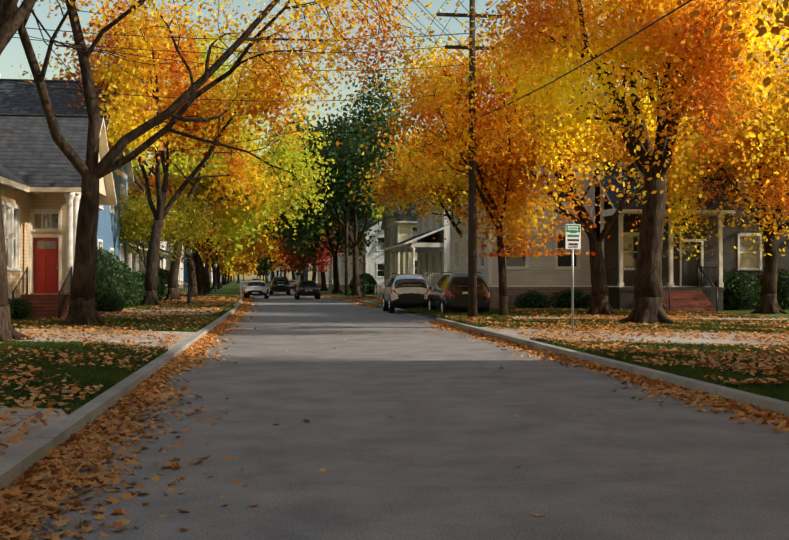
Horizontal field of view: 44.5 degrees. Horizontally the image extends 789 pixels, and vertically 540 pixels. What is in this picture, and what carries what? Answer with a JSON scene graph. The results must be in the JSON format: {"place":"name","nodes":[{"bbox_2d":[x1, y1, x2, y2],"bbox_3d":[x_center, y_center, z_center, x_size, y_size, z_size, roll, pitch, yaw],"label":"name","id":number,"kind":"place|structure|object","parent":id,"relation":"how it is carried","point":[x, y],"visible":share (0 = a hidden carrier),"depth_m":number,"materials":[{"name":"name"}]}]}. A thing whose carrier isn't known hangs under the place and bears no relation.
{"place":"outdoors","nodes":[
{"label":"outdoors","id":0,"kind":"place"},
{"bbox_2d":[0,408,67,458],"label":"path","id":1,"kind":"structure","parent":0,"point":[38,428],"depth_m":9.31,"materials":[{"name":"concrete"}]},
{"bbox_2d":[97,309,220,315],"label":"path","id":2,"kind":"structure","parent":0,"point":[148,311],"depth_m":40.57,"materials":[{"name":"concrete"}]},
{"bbox_2d":[232,279,395,307],"bbox_3d":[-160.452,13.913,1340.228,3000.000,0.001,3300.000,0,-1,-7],"label":"ground","id":3,"kind":"structure","parent":0,"point":[251,279],"depth_m":930.50,"materials":[{"name":"green plant"}]},
{"bbox_2d":[382,273,429,312],"bbox_3d":[0.532,1.091,45.847,2.160,1.896,4.550,0,-1,-6],"label":"silver suv","id":4,"kind":"object","parent":3,"relation":"on","point":[406,290],"visible":0.81,"depth_m":43.70,"materials":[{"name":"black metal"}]},
{"bbox_2d":[395,308,436,321],"bbox_3d":[2.214,1.969,43.679,3.874,0.001,17.500,0,-1,-7],"label":"parking pad","id":5,"kind":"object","parent":3,"relation":"on","point":[417,315],"visible":0.2,"depth_m":42.35,"materials":[{"name":"concrete"}]},
{"bbox_2d":[427,272,489,312],"bbox_3d":[2.614,1.040,40.255,2.160,1.896,4.550,0,-1,-8],"label":"black suv","id":6,"kind":"object","parent":3,"relation":"on","point":[447,292],"visible":0.75,"depth_m":38.18,"materials":[{"name":"metal"}]},
{"bbox_2d":[359,3,622,315],"bbox_3d":[2.788,-4.007,35.178,9.064,11.904,7.399,0,-1,-21],"label":"thin tree","id":7,"kind":"object","parent":3,"relation":"on","point":[446,101],"visible":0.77,"depth_m":34.22,"materials":[{"name":"orange plant"}]},
{"bbox_2d":[0,281,788,414],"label":"lawn","id":8,"kind":"structure","parent":0,"point":[232,289],"depth_m":55.55,"materials":[{"name":"green plant"}]},
{"bbox_2d":[8,298,13,317],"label":"ball shrub","id":9,"kind":"object","parent":8,"relation":"on","point":[11,311],"visible":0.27,"depth_m":29.27,"materials":[{"name":"green plant"}]},
{"bbox_2d":[9,298,33,319],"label":"ball shrub","id":10,"kind":"object","parent":8,"relation":"on","point":[21,309],"visible":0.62,"depth_m":31.91,"materials":[{"name":"green plant"}]},
{"bbox_2d":[0,74,116,318],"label":"house","id":11,"kind":"structure","parent":8,"relation":"on","point":[40,179],"depth_m":35.62,"materials":[{"name":"beige"}]},
{"bbox_2d":[0,79,133,268],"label":"blue house","id":12,"kind":"structure","parent":8,"relation":"on","point":[18,98],"depth_m":47.41,"materials":[{"name":"wood"}]},
{"bbox_2d":[0,0,172,341],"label":"tree","id":13,"kind":"object","parent":8,"relation":"on","point":[10,23],"visible":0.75,"depth_m":22.02,"materials":[{"name":"brown plant"}]},
{"bbox_2d":[12,328,195,349],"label":"cross path","id":14,"kind":"structure","parent":8,"relation":"on","point":[144,339],"depth_m":23.68,"materials":[{"name":"concrete"}]},
{"bbox_2d":[94,246,125,310],"bbox_3d":[-12.863,0.282,41.261,2.603,3.190,3.317,0,-1,-7],"label":"shrub","id":15,"kind":"object","parent":8,"relation":"on","point":[107,278],"visible":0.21,"depth_m":40.77,"materials":[{"name":"green plant"}]},
{"bbox_2d":[95,290,125,313],"bbox_3d":[-11.767,1.326,39.748,1.315,1.043,1.280,0,-1,-7],"label":"shrub","id":16,"kind":"object","parent":8,"relation":"on","point":[109,301],"visible":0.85,"depth_m":39.42,"materials":[{"name":"green plant"}]},
{"bbox_2d":[0,305,233,414],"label":"grass","id":17,"kind":"structure","parent":8,"relation":"on","point":[91,373],"depth_m":16.55,"materials":[{"name":"green plant"}]},
{"bbox_2d":[0,295,240,449],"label":"lawn leaves","id":18,"kind":"object","parent":8,"relation":"on","point":[204,300],"visible":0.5,"depth_m":19.43,"materials":[{"name":"orange plant"}]},
{"bbox_2d":[111,254,137,307],"bbox_3d":[-13.045,0.583,43.568,2.862,2.643,3.044,0,-1,-7],"label":"shrub","id":19,"kind":"object","parent":8,"relation":"on","point":[129,289],"visible":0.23,"depth_m":43.43,"materials":[{"name":"green plant"}]},
{"bbox_2d":[125,268,145,306],"bbox_3d":[-13.158,0.918,46.052,2.403,2.033,2.838,0,-1,-7],"label":"shrub","id":20,"kind":"object","parent":8,"relation":"on","point":[141,292],"visible":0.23,"depth_m":46.07,"materials":[{"name":"green plant"}]},
{"bbox_2d":[128,242,167,298],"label":"cream house","id":21,"kind":"structure","parent":8,"relation":"on","point":[130,260],"depth_m":62.30,"materials":[{"name":"wood"}]},
{"bbox_2d":[135,270,161,300],"bbox_3d":[-15.045,1.009,57.044,2.624,2.060,3.595,0,-1,-7],"label":"shrub","id":22,"kind":"object","parent":8,"relation":"on","point":[142,277],"visible":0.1,"depth_m":56.46,"materials":[{"name":"green plant"}]},
{"bbox_2d":[128,170,187,296],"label":"gray house","id":23,"kind":"structure","parent":8,"relation":"on","point":[167,257],"depth_m":76.58,"materials":[{"name":"wood"}]},
{"bbox_2d":[158,277,166,300],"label":"shrub","id":24,"kind":"object","parent":8,"relation":"on","point":[163,290],"visible":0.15,"depth_m":60.99,"materials":[{"name":"green plant"}]},
{"bbox_2d":[160,238,170,271],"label":"white house","id":25,"kind":"structure","parent":8,"relation":"on","point":[164,260],"depth_m":109.81,"materials":[{"name":"wood"}]},
{"bbox_2d":[158,267,179,296],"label":"shrub","id":26,"kind":"object","parent":8,"relation":"on","point":[163,274],"visible":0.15,"depth_m":64.76,"materials":[{"name":"green plant"}]},
{"bbox_2d":[113,185,225,267],"bbox_3d":[-12.968,-1.362,52.854,7.274,6.939,8.012,0,-1,-7],"label":"young tree","id":27,"kind":"object","parent":8,"relation":"on","point":[141,217],"visible":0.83,"depth_m":52.46,"materials":[{"name":"green plant"}]},
{"bbox_2d":[178,244,183,287],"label":"house","id":28,"kind":"structure","parent":8,"relation":"on","point":[180,276],"depth_m":144.56,"materials":[{"name":"wood"}]},
{"bbox_2d":[19,0,348,305],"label":"tree","id":29,"kind":"object","parent":8,"relation":"on","point":[128,113],"visible":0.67,"depth_m":48.38,"materials":[{"name":"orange plant"}]},
{"bbox_2d":[183,250,187,287],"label":"house","id":30,"kind":"structure","parent":8,"relation":"on","point":[185,276],"depth_m":153.19,"materials":[{"name":"wood"}]},
{"bbox_2d":[186,246,191,303],"bbox_3d":[-11.700,0.251,54.866,0.420,3.390,0.364,0,-1,-7],"label":"street lamp","id":31,"kind":"object","parent":8,"relation":"on","point":[189,253],"visible":0.88,"depth_m":54.81,"materials":[{"name":"black metal"}]},
{"bbox_2d":[53,12,337,300],"bbox_3d":[-13.598,-6.686,61.368,19.207,17.742,12.550,0,-1,-40],"label":"tree","id":32,"kind":"object","parent":8,"relation":"on","point":[172,286],"visible":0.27,"depth_m":62.65,"materials":[{"name":"yellow plant"}]},
{"bbox_2d":[182,225,226,288],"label":"tree","id":33,"kind":"object","parent":8,"relation":"on","point":[213,271],"depth_m":132.59,"materials":[{"name":"brown plant"}]},
{"bbox_2d":[128,83,299,296],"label":"tree","id":34,"kind":"object","parent":8,"relation":"on","point":[193,287],"visible":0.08,"depth_m":69.78,"materials":[{"name":"yellow plant"}]},
{"bbox_2d":[146,97,284,294],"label":"tree","id":35,"kind":"object","parent":8,"relation":"on","point":[198,271],"depth_m":84.14,"materials":[{"name":"brown plant"}]},
{"bbox_2d":[214,262,216,291],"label":"street lamp","id":36,"kind":"object","parent":8,"relation":"on","point":[215,266],"visible":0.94,"depth_m":108.18,"materials":[{"name":"black metal"}]},
{"bbox_2d":[169,226,271,290],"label":"tree","id":37,"kind":"object","parent":8,"relation":"on","point":[257,245],"visible":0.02,"depth_m":114.85,"materials":[{"name":"brown plant"}]},
{"bbox_2d":[211,251,232,283],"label":"tree","id":38,"kind":"object","parent":8,"relation":"on","point":[226,271],"depth_m":256.03,"materials":[{"name":"brown plant"}]},
{"bbox_2d":[175,214,269,292],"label":"tree","id":39,"kind":"object","parent":8,"relation":"on","point":[202,260],"depth_m":99.22,"materials":[{"name":"brown plant"}]},
{"bbox_2d":[203,242,252,283],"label":"tree","id":40,"kind":"object","parent":8,"relation":"on","point":[221,263],"visible":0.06,"depth_m":178.22,"materials":[{"name":"yellow plant"}]},
{"bbox_2d":[199,237,259,287],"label":"tree","id":41,"kind":"object","parent":8,"relation":"on","point":[224,248],"visible":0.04,"depth_m":154.19,"materials":[{"name":"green plant"}]},
{"bbox_2d":[224,262,239,282],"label":"tree","id":42,"kind":"object","parent":8,"relation":"on","point":[238,276],"depth_m":325.70,"materials":[{"name":"brown plant"}]},
{"bbox_2d":[227,261,236,282],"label":"tree","id":43,"kind":"object","parent":8,"relation":"on","point":[229,274],"depth_m":300.63,"materials":[{"name":"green plant"}]},
{"bbox_2d":[13,0,463,325],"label":"tree","id":44,"kind":"object","parent":8,"relation":"on","point":[91,170],"visible":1,"depth_m":28.72,"materials":[{"name":"orange plant"}]},
{"bbox_2d":[221,250,257,284],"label":"tree","id":45,"kind":"object","parent":8,"relation":"on","point":[244,267],"visible":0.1,"depth_m":216.34,"materials":[{"name":"yellow plant"}]},
{"bbox_2d":[250,261,273,283],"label":"tree","id":46,"kind":"object","parent":8,"relation":"on","point":[271,269],"visible":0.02,"depth_m":292.24,"materials":[{"name":"brown plant"}]},
{"bbox_2d":[250,261,274,277],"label":"tree","id":47,"kind":"object","parent":8,"relation":"on","point":[255,273],"depth_m":301.65,"materials":[{"name":"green plant"}]},
{"bbox_2d":[246,244,294,279],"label":"tree","id":48,"kind":"object","parent":8,"relation":"on","point":[269,252],"visible":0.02,"depth_m":175.55,"materials":[{"name":"orange plant"}]},
{"bbox_2d":[266,262,279,282],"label":"tree","id":49,"kind":"object","parent":8,"relation":"on","point":[270,271],"visible":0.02,"depth_m":342.35,"materials":[{"name":"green plant"}]},
{"bbox_2d":[249,249,305,276],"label":"tree","id":50,"kind":"object","parent":8,"relation":"on","point":[265,267],"visible":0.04,"depth_m":207.06,"materials":[{"name":"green plant"}]},
{"bbox_2d":[282,262,288,279],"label":"house","id":51,"kind":"structure","parent":8,"relation":"on","point":[287,274],"depth_m":308.45,"materials":[{"name":"brick"}]},
{"bbox_2d":[262,236,323,280],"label":"tree","id":52,"kind":"object","parent":8,"relation":"on","point":[302,277],"visible":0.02,"depth_m":151.02,"materials":[{"name":"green plant"}]},
{"bbox_2d":[293,268,298,282],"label":"house","id":53,"kind":"structure","parent":8,"relation":"on","point":[296,278],"depth_m":259.70,"materials":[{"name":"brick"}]},
{"bbox_2d":[262,232,352,281],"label":"tree","id":54,"kind":"object","parent":8,"relation":"on","point":[285,264],"visible":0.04,"depth_m":124.91,"materials":[{"name":"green plant"}]},
{"bbox_2d":[272,237,344,279],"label":"red tree","id":55,"kind":"object","parent":8,"relation":"on","point":[309,261],"visible":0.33,"depth_m":105.11,"materials":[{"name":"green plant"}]},
{"bbox_2d":[259,215,361,290],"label":"tree","id":56,"kind":"object","parent":8,"relation":"on","point":[323,283],"visible":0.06,"depth_m":111.45,"materials":[{"name":"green plant"}]},
{"bbox_2d":[306,261,317,284],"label":"house","id":57,"kind":"structure","parent":8,"relation":"on","point":[309,275],"depth_m":196.34,"materials":[{"name":"wood"}]},
{"bbox_2d":[260,199,383,292],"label":"tree","id":58,"kind":"object","parent":8,"relation":"on","point":[338,236],"visible":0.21,"depth_m":93.66,"materials":[{"name":"green plant"}]},
{"bbox_2d":[318,240,328,285],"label":"house","id":59,"kind":"structure","parent":8,"relation":"on","point":[319,278],"depth_m":183.91,"materials":[{"name":"brick"}]},
{"bbox_2d":[323,258,328,286],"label":"house","id":60,"kind":"structure","parent":8,"relation":"on","point":[327,278],"depth_m":164.87,"materials":[{"name":"wood"}]},
{"bbox_2d":[329,257,333,287],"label":"house","id":61,"kind":"structure","parent":8,"relation":"on","point":[331,283],"depth_m":150.86,"materials":[{"name":"wood"}]},
{"bbox_2d":[255,57,423,295],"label":"tree","id":62,"kind":"object","parent":8,"relation":"on","point":[344,152],"visible":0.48,"depth_m":80.17,"materials":[{"name":"green plant"}]},
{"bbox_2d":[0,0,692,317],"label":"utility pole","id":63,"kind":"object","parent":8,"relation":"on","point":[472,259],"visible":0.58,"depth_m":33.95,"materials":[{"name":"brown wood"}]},
{"bbox_2d":[344,169,349,295],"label":"utility pole","id":64,"kind":"object","parent":8,"relation":"on","point":[346,251],"visible":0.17,"depth_m":81.86,"materials":[{"name":"brown wood"}]},
{"bbox_2d":[334,219,381,288],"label":"house","id":65,"kind":"structure","parent":8,"relation":"on","point":[341,267],"depth_m":133.08,"materials":[{"name":"wood"}]},
{"bbox_2d":[349,273,376,294],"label":"shrub","id":66,"kind":"object","parent":8,"relation":"on","point":[370,282],"visible":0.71,"depth_m":86.29,"materials":[{"name":"green plant"}]},
{"bbox_2d":[361,248,366,296],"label":"street lamp","id":67,"kind":"object","parent":8,"relation":"on","point":[363,250],"visible":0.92,"depth_m":68.05,"materials":[{"name":"black metal"}]},
{"bbox_2d":[358,220,384,291],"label":"pale house","id":68,"kind":"structure","parent":8,"relation":"on","point":[374,261],"depth_m":107.43,"materials":[{"name":"wood"}]},
{"bbox_2d":[370,204,383,218],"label":"tree","id":69,"kind":"object","parent":8,"relation":"on","point":[380,215],"depth_m":143.61,"materials":[{"name":"yellow plant"}]},
{"bbox_2d":[368,148,399,223],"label":"tree","id":70,"kind":"object","parent":8,"relation":"on","point":[375,220],"depth_m":133.70,"materials":[{"name":"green plant"}]},
{"bbox_2d":[381,193,425,286],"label":"cream house","id":71,"kind":"structure","parent":8,"relation":"on","point":[399,228],"depth_m":86.77,"materials":[{"name":"wood"}]},
{"bbox_2d":[375,198,449,298],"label":"white house","id":72,"kind":"structure","parent":8,"relation":"on","point":[433,259],"depth_m":65.60,"materials":[{"name":"wood"}]},
{"bbox_2d":[348,104,502,237],"bbox_3d":[4.034,-4.004,51.452,13.016,12.196,10.445,0,-1,30],"label":"tree","id":73,"kind":"object","parent":8,"relation":"on","point":[397,185],"visible":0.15,"depth_m":51.11,"materials":[{"name":"orange plant"}]},
{"bbox_2d":[450,99,599,307],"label":"house","id":74,"kind":"structure","parent":8,"relation":"on","point":[549,275],"depth_m":44.69,"materials":[{"name":"wood"}]},
{"bbox_2d":[514,290,551,308],"bbox_3d":[6.281,1.403,43.717,1.783,1.023,1.274,0,-1,-7],"label":"shrub","id":75,"kind":"object","parent":8,"relation":"on","point":[530,299],"visible":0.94,"depth_m":43.37,"materials":[{"name":"green plant"}]},
{"bbox_2d":[345,295,788,384],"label":"lawn leaves","id":76,"kind":"object","parent":8,"relation":"on","point":[735,365],"visible":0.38,"depth_m":22.25,"materials":[{"name":"orange plant"}]},
{"bbox_2d":[549,288,590,307],"bbox_3d":[8.029,1.358,43.962,1.999,1.082,1.320,0,-1,-7],"label":"shrub","id":77,"kind":"object","parent":8,"relation":"on","point":[563,299],"visible":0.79,"depth_m":43.63,"materials":[{"name":"green plant"}]},
{"bbox_2d":[565,220,580,332],"bbox_3d":[4.395,0.305,23.755,0.420,3.070,0.068,0,-1,-19],"label":"parking sign","id":78,"kind":"object","parent":8,"relation":"on","point":[572,236],"visible":1,"depth_m":23.74,"materials":[{"name":"metal"}]},
{"bbox_2d":[417,14,746,315],"bbox_3d":[7.375,-3.981,36.014,12.334,11.876,9.694,0,-1,-7],"label":"tree","id":79,"kind":"object","parent":8,"relation":"on","point":[600,305],"visible":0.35,"depth_m":35.99,"materials":[{"name":"orange plant"}]},
{"bbox_2d":[551,74,617,104],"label":"tree","id":80,"kind":"object","parent":8,"relation":"on","point":[582,88],"depth_m":88.35,"materials":[{"name":"orange plant"}]},
{"bbox_2d":[395,305,788,401],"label":"grass","id":81,"kind":"structure","parent":8,"relation":"on","point":[781,392],"depth_m":20.15,"materials":[{"name":"green plant"}]},
{"bbox_2d":[448,0,788,323],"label":"tree","id":82,"kind":"object","parent":8,"relation":"on","point":[663,49],"visible":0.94,"depth_m":27.23,"materials":[{"name":"orange plant"}]},
{"bbox_2d":[480,327,788,345],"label":"cross path","id":83,"kind":"structure","parent":8,"relation":"on","point":[678,339],"depth_m":23.27,"materials":[{"name":"concrete"}]},
{"bbox_2d":[559,92,788,311],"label":"dark house","id":84,"kind":"structure","parent":8,"relation":"on","point":[688,285],"depth_m":44.74,"materials":[{"name":"wood"}]},
{"bbox_2d":[595,45,788,313],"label":"yard tree","id":85,"kind":"object","parent":8,"relation":"on","point":[763,167],"visible":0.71,"depth_m":38.07,"materials":[{"name":"orange plant"}]},
{"bbox_2d":[606,0,788,110],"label":"shade tree","id":86,"kind":"object","parent":8,"relation":"on","point":[775,30],"visible":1,"depth_m":13.42,"materials":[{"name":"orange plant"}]},
{"bbox_2d":[678,0,788,98],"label":"tree","id":87,"kind":"object","parent":8,"relation":"on","point":[787,40],"depth_m":64.22,"materials":[{"name":"yellow plant"}]},
{"bbox_2d":[713,269,761,309],"bbox_3d":[15.634,0.930,44.063,2.543,1.943,2.227,0,-1,-7],"label":"shrub","id":88,"kind":"object","parent":8,"relation":"on","point":[740,292],"visible":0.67,"depth_m":43.43,"materials":[{"name":"green plant"}]},
{"bbox_2d":[739,0,788,74],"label":"tree","id":89,"kind":"object","parent":8,"relation":"on","point":[767,14],"visible":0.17,"depth_m":49.44,"materials":[{"name":"yellow plant"}]},
{"bbox_2d":[753,267,788,309],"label":"shrub","id":90,"kind":"object","parent":8,"relation":"on","point":[783,289],"visible":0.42,"depth_m":43.81,"materials":[{"name":"green plant"}]},
{"bbox_2d":[0,0,788,278],"label":"sky","id":91,"kind":"structure","parent":0,"point":[13,54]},
{"bbox_2d":[2,281,788,539],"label":"road","id":92,"kind":"structure","parent":0,"point":[445,450],"depth_m":8.82,"materials":[{"name":"grey asphalt"}]},
{"bbox_2d":[0,395,248,539],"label":"fallen leaves","id":93,"kind":"object","parent":92,"relation":"on","point":[49,476],"visible":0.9,"depth_m":7.55,"materials":[{"name":"orange plant"}]},
{"bbox_2d":[126,290,260,398],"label":"fallen leaves","id":94,"kind":"object","parent":92,"relation":"on","point":[150,385],"visible":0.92,"depth_m":18.48,"materials":[{"name":"orange plant"}]},
{"bbox_2d":[243,280,269,298],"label":"silver sedan","id":95,"kind":"object","parent":92,"relation":"on","point":[256,287],"visible":1,"depth_m":75.46,"materials":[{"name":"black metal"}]},
{"bbox_2d":[269,276,290,294],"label":"dark hatchback","id":96,"kind":"object","parent":92,"relation":"on","point":[279,284],"visible":1,"depth_m":93.06,"materials":[{"name":"black metal"}]},
{"bbox_2d":[289,280,297,288],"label":"parked car","id":97,"kind":"object","parent":92,"relation":"on","point":[293,283],"visible":0.33,"depth_m":125.19,"materials":[{"name":"grey metal"}]},
{"bbox_2d":[293,280,319,298],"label":"dark sedan","id":98,"kind":"object","parent":92,"relation":"on","point":[307,288],"visible":1,"depth_m":73.74,"materials":[{"name":"black metal"}]},
{"bbox_2d":[178,309,577,530],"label":"stray leaves","id":99,"kind":"object","parent":92,"relation":"on","point":[324,469],"visible":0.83,"depth_m":10.32,"materials":[{"name":"orange plant"}]},
{"bbox_2d":[0,284,788,490],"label":"kerbs","id":100,"kind":"structure","parent":92,"relation":"on","point":[20,460],"depth_m":12.19,"materials":[{"name":"concrete"}]},
{"bbox_2d":[320,294,788,445],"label":"gutter leaves","id":101,"kind":"object","parent":92,"relation":"on","point":[692,397],"visible":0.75,"depth_m":13.79,"materials":[{"name":"orange plant"}]},
{"bbox_2d":[512,317,788,320],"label":"path","id":102,"kind":"structure","parent":0,"point":[740,319],"depth_m":34.34,"materials":[{"name":"concrete"}]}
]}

